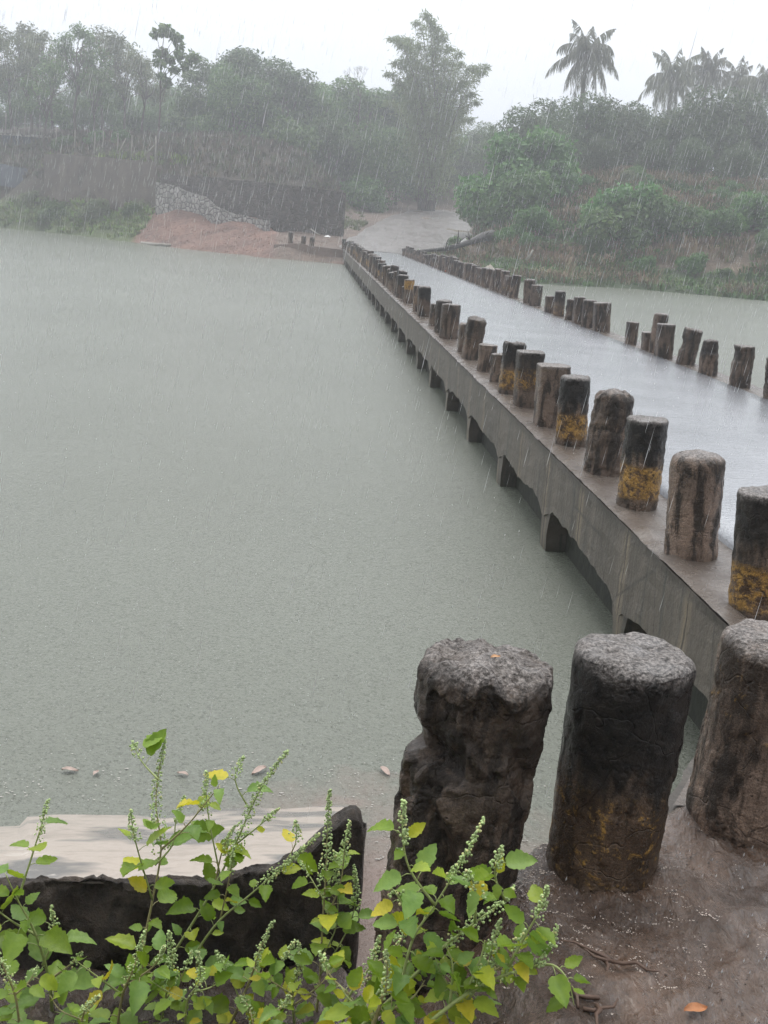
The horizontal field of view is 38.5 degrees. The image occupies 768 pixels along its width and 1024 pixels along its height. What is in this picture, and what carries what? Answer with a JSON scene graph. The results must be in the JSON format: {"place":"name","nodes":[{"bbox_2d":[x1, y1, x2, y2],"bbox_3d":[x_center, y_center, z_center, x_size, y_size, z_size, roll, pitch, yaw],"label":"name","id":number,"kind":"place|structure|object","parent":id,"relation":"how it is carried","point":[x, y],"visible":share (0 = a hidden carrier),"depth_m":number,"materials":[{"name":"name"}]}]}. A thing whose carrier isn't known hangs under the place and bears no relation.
{"place":"outdoors","nodes":[
{"label":"outdoors","id":0,"kind":"place"},
{"bbox_2d":[0,228,767,1018],"bbox_3d":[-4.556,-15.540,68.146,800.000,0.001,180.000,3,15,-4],"label":"river","id":1,"kind":"structure","parent":0,"point":[274,644],"depth_m":8.77,"materials":[{"name":"liquid"}]},
{"bbox_2d":[343,250,767,813],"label":"bridge","id":2,"kind":"structure","parent":1,"relation":"in","point":[690,620],"depth_m":9.91,"materials":[{"name":"concrete"}]},
{"bbox_2d":[439,303,460,339],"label":"concrete post","id":3,"kind":"object","parent":2,"relation":"on","point":[449,323],"visible":0.9,"depth_m":17.28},
{"bbox_2d":[461,316,486,359],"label":"concrete post","id":4,"kind":"object","parent":2,"relation":"on","point":[474,332],"visible":0.89,"depth_m":14.73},
{"bbox_2d":[497,340,526,394],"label":"concrete post","id":5,"kind":"object","parent":2,"relation":"on","point":[506,377],"visible":0.66,"depth_m":11.79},
{"bbox_2d":[513,350,544,408],"bbox_3d":[1.450,-1.317,11.048,0.278,0.621,0.277,1,15,-4],"label":"concrete post","id":6,"kind":"object","parent":2,"relation":"on","point":[527,361],"visible":0.73,"depth_m":10.92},
{"bbox_2d":[533,362,570,427],"bbox_3d":[1.524,-1.043,10.014,0.294,0.623,0.293,2,15,-4],"label":"concrete post","id":7,"kind":"object","parent":2,"relation":"on","point":[547,387],"visible":0.8,"depth_m":9.88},
{"bbox_2d":[555,374,590,446],"bbox_3d":[1.572,-0.826,9.166,0.265,0.638,0.262,1,15,-4],"label":"concrete post","id":8,"kind":"object","parent":2,"relation":"on","point":[574,389],"visible":0.96,"depth_m":9.06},
{"bbox_2d":[592,302,611,331],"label":"concrete post","id":9,"kind":"object","parent":2,"relation":"on","point":[600,309],"visible":0.91,"depth_m":20.64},
{"bbox_2d":[582,388,633,476],"bbox_3d":[1.660,-0.577,8.138,0.310,0.688,0.300,6,14,-5],"label":"concrete post","id":10,"kind":"object","parent":2,"relation":"on","point":[615,407],"visible":0.84,"depth_m":8.03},
{"bbox_2d":[616,415,668,511],"bbox_3d":[1.677,-0.299,7.159,0.277,0.646,0.281,3,15,-4],"label":"concrete post","id":11,"kind":"object","parent":2,"relation":"on","point":[638,487],"visible":0.93,"depth_m":7.05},
{"bbox_2d":[654,323,675,358],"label":"concrete post","id":12,"kind":"object","parent":2,"relation":"on","point":[664,342],"visible":0.91,"depth_m":16.60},
{"bbox_2d":[676,326,702,364],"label":"concrete post","id":13,"kind":"object","parent":2,"relation":"on","point":[688,349],"visible":0.94,"depth_m":15.97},
{"bbox_2d":[664,449,725,561],"bbox_3d":[1.724,-0.022,6.119,0.301,0.642,0.302,-1,15,-4],"label":"concrete post","id":14,"kind":"object","parent":2,"relation":"on","point":[696,482],"visible":0.93,"depth_m":6.00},
{"bbox_2d":[698,339,718,375],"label":"concrete post","id":15,"kind":"object","parent":2,"relation":"on","point":[708,360],"visible":0.95,"depth_m":14.79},
{"bbox_2d":[729,344,754,387],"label":"concrete post","id":16,"kind":"object","parent":2,"relation":"on","point":[740,374],"visible":0.9,"depth_m":13.76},
{"bbox_2d":[728,485,767,620],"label":"concrete post","id":17,"kind":"object","parent":2,"relation":"on","point":[748,588],"visible":0.94,"depth_m":5.13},
{"bbox_2d":[0,806,767,1023],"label":"mud bank","id":18,"kind":"structure","parent":0,"point":[727,933],"depth_m":2.80,"materials":[{"name":"soil"}]},
{"bbox_2d":[0,952,57,1023],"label":"weed","id":19,"kind":"object","parent":18,"relation":"on","point":[10,992],"visible":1,"depth_m":3.03,"materials":[{"name":"green plant"}]},
{"bbox_2d":[0,798,96,1021],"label":"weed","id":20,"kind":"object","parent":18,"relation":"on","point":[43,945],"visible":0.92,"depth_m":3.28,"materials":[{"name":"green plant"}]},
{"bbox_2d":[50,991,112,1023],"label":"weed","id":21,"kind":"object","parent":18,"relation":"on","point":[81,1016],"visible":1,"depth_m":3.00,"materials":[{"name":"green plant"}]},
{"bbox_2d":[57,929,179,1023],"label":"weed","id":22,"kind":"object","parent":18,"relation":"on","point":[139,987],"visible":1,"depth_m":3.07,"materials":[{"name":"green plant"}]},
{"bbox_2d":[102,729,224,992],"bbox_3d":[-0.682,1.172,3.391,0.371,0.976,0.308,3,15,-4],"label":"weed","id":23,"kind":"object","parent":18,"relation":"on","point":[153,742],"visible":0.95,"depth_m":3.37,"materials":[{"name":"green plant"}]},
{"bbox_2d":[137,930,197,1023],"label":"weed","id":24,"kind":"object","parent":18,"relation":"on","point":[189,974],"visible":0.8,"depth_m":3.15,"materials":[{"name":"green plant"}]},
{"bbox_2d":[0,805,366,973],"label":"broken wall","id":25,"kind":"structure","parent":18,"relation":"on","point":[81,883],"depth_m":3.64,"materials":[{"name":"concrete"}]},
{"bbox_2d":[145,950,232,1023],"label":"weed","id":26,"kind":"object","parent":18,"relation":"on","point":[194,1016],"visible":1,"depth_m":3.09,"materials":[{"name":"green plant"}]},
{"bbox_2d":[139,749,288,997],"bbox_3d":[-0.571,1.175,3.351,0.518,1.028,0.193,3,15,-4],"label":"weed","id":27,"kind":"object","parent":18,"relation":"on","point":[183,905],"visible":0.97,"depth_m":3.33,"materials":[{"name":"green plant"}]},
{"bbox_2d":[188,819,320,967],"bbox_3d":[-0.401,1.194,3.338,0.389,0.589,0.178,3,15,-4],"label":"weed","id":28,"kind":"object","parent":18,"relation":"on","point":[207,912],"visible":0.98,"depth_m":3.32,"materials":[{"name":"green plant"}]},
{"bbox_2d":[204,920,311,1023],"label":"weed","id":29,"kind":"object","parent":18,"relation":"on","point":[240,976],"visible":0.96,"depth_m":3.12,"materials":[{"name":"green plant"}]},
{"bbox_2d":[239,994,294,1023],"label":"weed","id":30,"kind":"object","parent":18,"relation":"on","point":[265,1013],"visible":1,"depth_m":2.95,"materials":[{"name":"green plant"}]},
{"bbox_2d":[246,940,335,1023],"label":"weed","id":31,"kind":"object","parent":18,"relation":"on","point":[290,987],"visible":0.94,"depth_m":3.10,"materials":[{"name":"green plant"}]},
{"bbox_2d":[288,789,373,1016],"bbox_3d":[-0.159,1.225,3.289,0.228,0.886,0.219,-9,20,-41],"label":"weed","id":32,"kind":"object","parent":18,"relation":"on","point":[345,921],"visible":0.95,"depth_m":3.25,"materials":[{"name":"green plant"}]},
{"bbox_2d":[316,930,414,1023],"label":"weed","id":33,"kind":"object","parent":18,"relation":"on","point":[336,959],"visible":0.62,"depth_m":2.58,"materials":[{"name":"green plant"}]},
{"bbox_2d":[323,949,433,1023],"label":"weed","id":34,"kind":"object","parent":18,"relation":"on","point":[339,1011],"visible":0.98,"depth_m":2.47,"materials":[{"name":"green plant"}]},
{"bbox_2d":[0,752,763,1015],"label":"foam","id":35,"kind":"object","parent":18,"relation":"on","point":[543,872],"visible":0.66,"depth_m":2.87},
{"bbox_2d":[339,799,537,1023],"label":"weed","id":36,"kind":"object","parent":18,"relation":"on","point":[410,898],"visible":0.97,"depth_m":2.43,"materials":[{"name":"green plant"}]},
{"bbox_2d":[365,638,552,1005],"bbox_3d":[0.199,0.858,2.958,0.370,1.062,0.360,7,14,-5],"label":"broken post","id":37,"kind":"object","parent":18,"relation":"on","point":[473,750],"visible":0.67,"depth_m":2.79,"materials":[{"name":"concrete"}]},
{"bbox_2d":[422,918,537,1023],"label":"weed","id":38,"kind":"object","parent":18,"relation":"on","point":[466,1008],"visible":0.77,"depth_m":2.42,"materials":[{"name":"green plant"}]},
{"bbox_2d":[384,884,590,1023],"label":"weed","id":39,"kind":"object","parent":18,"relation":"on","point":[559,987],"visible":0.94,"depth_m":2.38,"materials":[{"name":"green plant"}]},
{"bbox_2d":[546,632,695,892],"bbox_3d":[0.621,0.773,2.999,0.318,0.861,0.317,5,14,-5],"label":"concrete post","id":40,"kind":"object","parent":18,"relation":"on","point":[627,708],"visible":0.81,"depth_m":2.86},
{"bbox_2d":[686,619,767,848],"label":"concrete post","id":41,"kind":"object","parent":18,"relation":"on","point":[727,795],"visible":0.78,"depth_m":3.15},
{"bbox_2d":[0,123,767,300],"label":"bank","id":42,"kind":"structure","parent":0,"point":[157,224],"depth_m":81.08,"materials":[{"name":"soil"}]},
{"bbox_2d":[0,164,29,187],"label":"wall","id":43,"kind":"structure","parent":42,"relation":"on","point":[15,180],"depth_m":99.51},
{"bbox_2d":[0,20,46,129],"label":"pale tree","id":44,"kind":"object","parent":42,"relation":"on","point":[22,29],"visible":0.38,"depth_m":113.21,"materials":[{"name":"green plant"}]},
{"bbox_2d":[0,31,68,132],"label":"pale tree","id":45,"kind":"object","parent":42,"relation":"on","point":[24,67],"visible":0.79,"depth_m":106.61,"materials":[{"name":"green plant"}]},
{"bbox_2d":[18,58,67,149],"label":"pale tree","id":46,"kind":"object","parent":42,"relation":"on","point":[37,93],"visible":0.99,"depth_m":101.39,"materials":[{"name":"green plant"}]},
{"bbox_2d":[34,198,68,225],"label":"bush","id":47,"kind":"object","parent":42,"relation":"on","point":[49,208],"visible":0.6,"depth_m":92.79,"materials":[{"name":"green plant"}]},
{"bbox_2d":[24,29,82,128],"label":"pale tree","id":48,"kind":"object","parent":42,"relation":"on","point":[43,37],"visible":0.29,"depth_m":111.14,"materials":[{"name":"green plant"}]},
{"bbox_2d":[37,21,113,131],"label":"pale tree","id":49,"kind":"object","parent":42,"relation":"on","point":[66,51],"visible":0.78,"depth_m":105.49,"materials":[{"name":"green plant"}]},
{"bbox_2d":[0,196,154,237],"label":"scrub grass","id":50,"kind":"structure","parent":42,"relation":"on","point":[137,227],"depth_m":89.63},
{"bbox_2d":[74,197,111,221],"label":"bush","id":51,"kind":"object","parent":42,"relation":"on","point":[96,209],"visible":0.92,"depth_m":90.08,"materials":[{"name":"green plant"}]},
{"bbox_2d":[76,67,118,131],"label":"pale tree","id":52,"kind":"object","parent":42,"relation":"on","point":[104,88],"visible":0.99,"depth_m":101.88,"materials":[{"name":"green plant"}]},
{"bbox_2d":[44,153,156,210],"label":"earth wall","id":53,"kind":"structure","parent":42,"relation":"on","point":[69,171],"depth_m":91.19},
{"bbox_2d":[69,24,148,130],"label":"pale tree","id":54,"kind":"object","parent":42,"relation":"on","point":[109,42],"visible":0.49,"depth_m":108.62,"materials":[{"name":"green plant"}]},
{"bbox_2d":[104,42,155,128],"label":"pale tree","id":55,"kind":"object","parent":42,"relation":"on","point":[131,49],"visible":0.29,"depth_m":112.39,"materials":[{"name":"green plant"}]},
{"bbox_2d":[114,49,181,132],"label":"pale tree","id":56,"kind":"object","parent":42,"relation":"on","point":[145,70],"visible":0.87,"depth_m":107.31,"materials":[{"name":"green plant"}]},
{"bbox_2d":[0,125,347,202],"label":"slope brush","id":57,"kind":"object","parent":42,"relation":"on","point":[238,138],"visible":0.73,"depth_m":95.90,"materials":[{"name":"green plant"}]},
{"bbox_2d":[149,22,202,151],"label":"slim tree","id":58,"kind":"object","parent":42,"relation":"on","point":[163,30],"visible":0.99,"depth_m":92.16,"materials":[{"name":"green plant"}]},
{"bbox_2d":[161,105,200,132],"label":"leafy tree","id":59,"kind":"object","parent":42,"relation":"on","point":[176,121],"visible":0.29,"depth_m":114.47,"materials":[{"name":"green plant"}]},
{"bbox_2d":[171,55,235,130],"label":"leafy tree","id":60,"kind":"object","parent":42,"relation":"on","point":[191,103],"visible":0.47,"depth_m":108.37,"materials":[{"name":"green plant"}]},
{"bbox_2d":[156,182,269,230],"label":"rubble wall","id":61,"kind":"structure","parent":42,"relation":"on","point":[198,204],"depth_m":82.92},
{"bbox_2d":[187,60,280,135],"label":"leafy tree","id":62,"kind":"object","parent":42,"relation":"on","point":[226,83],"visible":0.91,"depth_m":103.19,"materials":[{"name":"green plant"}]},
{"bbox_2d":[210,45,291,137],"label":"leafy tree","id":63,"kind":"object","parent":42,"relation":"on","point":[252,62],"visible":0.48,"depth_m":104.97,"materials":[{"name":"green plant"}]},
{"bbox_2d":[161,174,345,236],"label":"retaining wall","id":64,"kind":"structure","parent":42,"relation":"on","point":[284,214],"depth_m":78.75,"materials":[{"name":"stone"}]},
{"bbox_2d":[248,55,318,138],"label":"leafy tree","id":65,"kind":"object","parent":42,"relation":"on","point":[279,73],"visible":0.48,"depth_m":108.06,"materials":[{"name":"green plant"}]},
{"bbox_2d":[260,115,323,165],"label":"leafy tree","id":66,"kind":"object","parent":42,"relation":"on","point":[293,137],"visible":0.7,"depth_m":101.00,"materials":[{"name":"green plant"}]},
{"bbox_2d":[259,82,348,156],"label":"leafy tree","id":67,"kind":"object","parent":42,"relation":"on","point":[318,104],"visible":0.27,"depth_m":109.66,"materials":[{"name":"green plant"}]},
{"bbox_2d":[305,114,368,180],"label":"leafy tree","id":68,"kind":"object","parent":42,"relation":"on","point":[332,138],"visible":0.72,"depth_m":102.63,"materials":[{"name":"green plant"}]},
{"bbox_2d":[325,74,390,175],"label":"leafy tree","id":69,"kind":"object","parent":42,"relation":"on","point":[349,104],"visible":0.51,"depth_m":114.52,"materials":[{"name":"green plant"}]},
{"bbox_2d":[339,166,388,212],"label":"bush","id":70,"kind":"object","parent":42,"relation":"on","point":[376,201],"visible":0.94,"depth_m":102.23,"materials":[{"name":"green plant"}]},
{"bbox_2d":[336,107,414,206],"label":"leafy tree","id":71,"kind":"object","parent":42,"relation":"on","point":[379,157],"visible":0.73,"depth_m":105.77,"materials":[{"name":"green plant"}]},
{"bbox_2d":[371,125,421,204],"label":"leafy tree","id":72,"kind":"object","parent":42,"relation":"on","point":[391,133],"visible":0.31,"depth_m":110.79,"materials":[{"name":"green plant"}]},
{"bbox_2d":[381,9,491,210],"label":"bamboo clump","id":73,"kind":"object","parent":42,"relation":"on","point":[423,103],"visible":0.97,"depth_m":107.24,"materials":[{"name":"green plant"}]},
{"bbox_2d":[422,227,505,251],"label":"fallen trunk","id":74,"kind":"object","parent":42,"relation":"on","point":[483,237],"visible":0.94,"depth_m":65.28,"materials":[{"name":"wood"}]},
{"bbox_2d":[458,120,496,184],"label":"leafy tree","id":75,"kind":"object","parent":42,"relation":"on","point":[475,138],"visible":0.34,"depth_m":127.98,"materials":[{"name":"green plant"}]},
{"bbox_2d":[451,150,536,222],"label":"bush","id":76,"kind":"object","parent":42,"relation":"on","point":[472,191],"visible":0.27,"depth_m":75.20,"materials":[{"name":"green plant"}]},
{"bbox_2d":[473,167,558,228],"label":"bush","id":77,"kind":"object","parent":42,"relation":"on","point":[496,211],"visible":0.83,"depth_m":72.31,"materials":[{"name":"green plant"}]},
{"bbox_2d":[483,127,558,182],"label":"bush","id":78,"kind":"object","parent":42,"relation":"on","point":[505,150],"visible":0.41,"depth_m":75.31,"materials":[{"name":"green plant"}]},
{"bbox_2d":[483,94,579,164],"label":"dark tree","id":79,"kind":"object","parent":42,"relation":"on","point":[523,124],"visible":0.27,"depth_m":91.05,"materials":[{"name":"green plant"}]},
{"bbox_2d":[510,204,559,235],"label":"bush","id":80,"kind":"object","parent":42,"relation":"on","point":[535,220],"visible":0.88,"depth_m":67.69,"materials":[{"name":"green plant"}]},
{"bbox_2d":[507,124,583,196],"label":"bush","id":81,"kind":"object","parent":42,"relation":"on","point":[541,142],"visible":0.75,"depth_m":75.02,"materials":[{"name":"green plant"}]},
{"bbox_2d":[539,91,620,168],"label":"dark tree","id":82,"kind":"object","parent":42,"relation":"on","point":[596,126],"visible":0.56,"depth_m":86.49,"materials":[{"name":"green plant"}]},
{"bbox_2d":[545,19,618,119],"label":"coconut palm","id":83,"kind":"object","parent":42,"relation":"on","point":[583,47],"visible":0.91,"depth_m":95.40,"materials":[{"name":"green plant"}]},
{"bbox_2d":[416,249,767,300],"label":"green grass","id":84,"kind":"structure","parent":42,"relation":"on","point":[697,288],"depth_m":60.67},
{"bbox_2d":[427,164,767,296],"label":"dry grass","id":85,"kind":"structure","parent":42,"relation":"on","point":[702,200],"depth_m":64.94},
{"bbox_2d":[579,136,622,171],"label":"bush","id":86,"kind":"object","parent":42,"relation":"on","point":[608,156],"visible":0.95,"depth_m":81.62,"materials":[{"name":"green plant"}]},
{"bbox_2d":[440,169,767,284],"bbox_3d":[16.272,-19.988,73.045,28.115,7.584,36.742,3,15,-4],"label":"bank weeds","id":87,"kind":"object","parent":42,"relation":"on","point":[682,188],"visible":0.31,"depth_m":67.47,"materials":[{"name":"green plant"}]},
{"bbox_2d":[569,84,650,170],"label":"dark tree","id":88,"kind":"object","parent":42,"relation":"on","point":[631,152],"visible":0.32,"depth_m":89.83,"materials":[{"name":"green plant"}]},
{"bbox_2d":[575,190,653,252],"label":"bush","id":89,"kind":"object","parent":42,"relation":"on","point":[595,219],"visible":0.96,"depth_m":65.28,"materials":[{"name":"green plant"}]},
{"bbox_2d":[578,177,670,233],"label":"bush","id":90,"kind":"object","parent":42,"relation":"on","point":[644,194],"visible":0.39,"depth_m":66.28,"materials":[{"name":"green plant"}]},
{"bbox_2d":[612,100,675,167],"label":"dark tree","id":91,"kind":"object","parent":42,"relation":"on","point":[648,120],"visible":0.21,"depth_m":91.43,"materials":[{"name":"green plant"}]},
{"bbox_2d":[636,137,675,172],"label":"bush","id":92,"kind":"object","parent":42,"relation":"on","point":[659,159],"visible":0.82,"depth_m":81.25,"materials":[{"name":"green plant"}]},
{"bbox_2d":[641,192,688,243],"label":"bush","id":93,"kind":"object","parent":42,"relation":"on","point":[663,213],"visible":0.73,"depth_m":65.91,"materials":[{"name":"green plant"}]},
{"bbox_2d":[637,48,703,115],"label":"coconut palm","id":94,"kind":"object","parent":42,"relation":"on","point":[687,78],"visible":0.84,"depth_m":106.43,"materials":[{"name":"green plant"}]},
{"bbox_2d":[636,100,713,168],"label":"dark tree","id":95,"kind":"object","parent":42,"relation":"on","point":[659,123],"visible":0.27,"depth_m":88.39,"materials":[{"name":"green plant"}]},
{"bbox_2d":[665,199,712,234],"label":"bush","id":96,"kind":"object","parent":42,"relation":"on","point":[689,216],"visible":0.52,"depth_m":65.96,"materials":[{"name":"green plant"}]},
{"bbox_2d":[674,251,709,274],"bbox_3d":[17.542,-14.197,62.453,1.918,1.687,1.872,-2,16,-21],"label":"shrub","id":97,"kind":"object","parent":42,"relation":"on","point":[698,266],"visible":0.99,"depth_m":62.16,"materials":[{"name":"green plant"}]},
{"bbox_2d":[670,137,715,176],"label":"bush","id":98,"kind":"object","parent":42,"relation":"on","point":[692,158],"visible":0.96,"depth_m":80.02,"materials":[{"name":"green plant"}]},
{"bbox_2d":[676,47,731,106],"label":"coconut palm","id":99,"kind":"object","parent":42,"relation":"on","point":[710,69],"visible":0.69,"depth_m":108.09,"materials":[{"name":"green plant"}]},
{"bbox_2d":[658,83,752,175],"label":"dark tree","id":100,"kind":"object","parent":42,"relation":"on","point":[717,117],"visible":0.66,"depth_m":85.18,"materials":[{"name":"green plant"}]},
{"bbox_2d":[690,203,746,242],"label":"bush","id":101,"kind":"object","parent":42,"relation":"on","point":[733,219],"visible":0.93,"depth_m":65.04,"materials":[{"name":"green plant"}]},
{"bbox_2d":[698,86,767,177],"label":"dark tree","id":102,"kind":"object","parent":42,"relation":"on","point":[751,116],"visible":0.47,"depth_m":86.38,"materials":[{"name":"green plant"}]},
{"bbox_2d":[718,56,752,104],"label":"coconut palm","id":103,"kind":"object","parent":42,"relation":"on","point":[737,76],"visible":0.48,"depth_m":110.21,"materials":[{"name":"green plant"}]},
{"bbox_2d":[710,138,761,180],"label":"bush","id":104,"kind":"object","parent":42,"relation":"on","point":[735,159],"visible":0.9,"depth_m":79.58,"materials":[{"name":"green plant"}]},
{"bbox_2d":[730,190,767,232],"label":"bush","id":105,"kind":"object","parent":42,"relation":"on","point":[755,204],"visible":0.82,"depth_m":66.47,"materials":[{"name":"green plant"}]},
{"bbox_2d":[737,64,767,112],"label":"coconut palm","id":106,"kind":"object","parent":42,"relation":"on","point":[762,88],"visible":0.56,"depth_m":102.89,"materials":[{"name":"green plant"}]},
{"bbox_2d":[0,0,767,1023],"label":"rain","id":107,"kind":"object","parent":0,"point":[384,234],"visible":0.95,"depth_m":15.27,"materials":[{"name":"white"}]},
{"bbox_2d":[0,0,767,178],"label":"sky","id":108,"kind":"structure","parent":0,"point":[529,41],"materials":[{"name":"white"}]},
{"bbox_2d":[339,210,471,253],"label":"road","id":109,"kind":"structure","parent":0,"point":[392,230],"depth_m":85.89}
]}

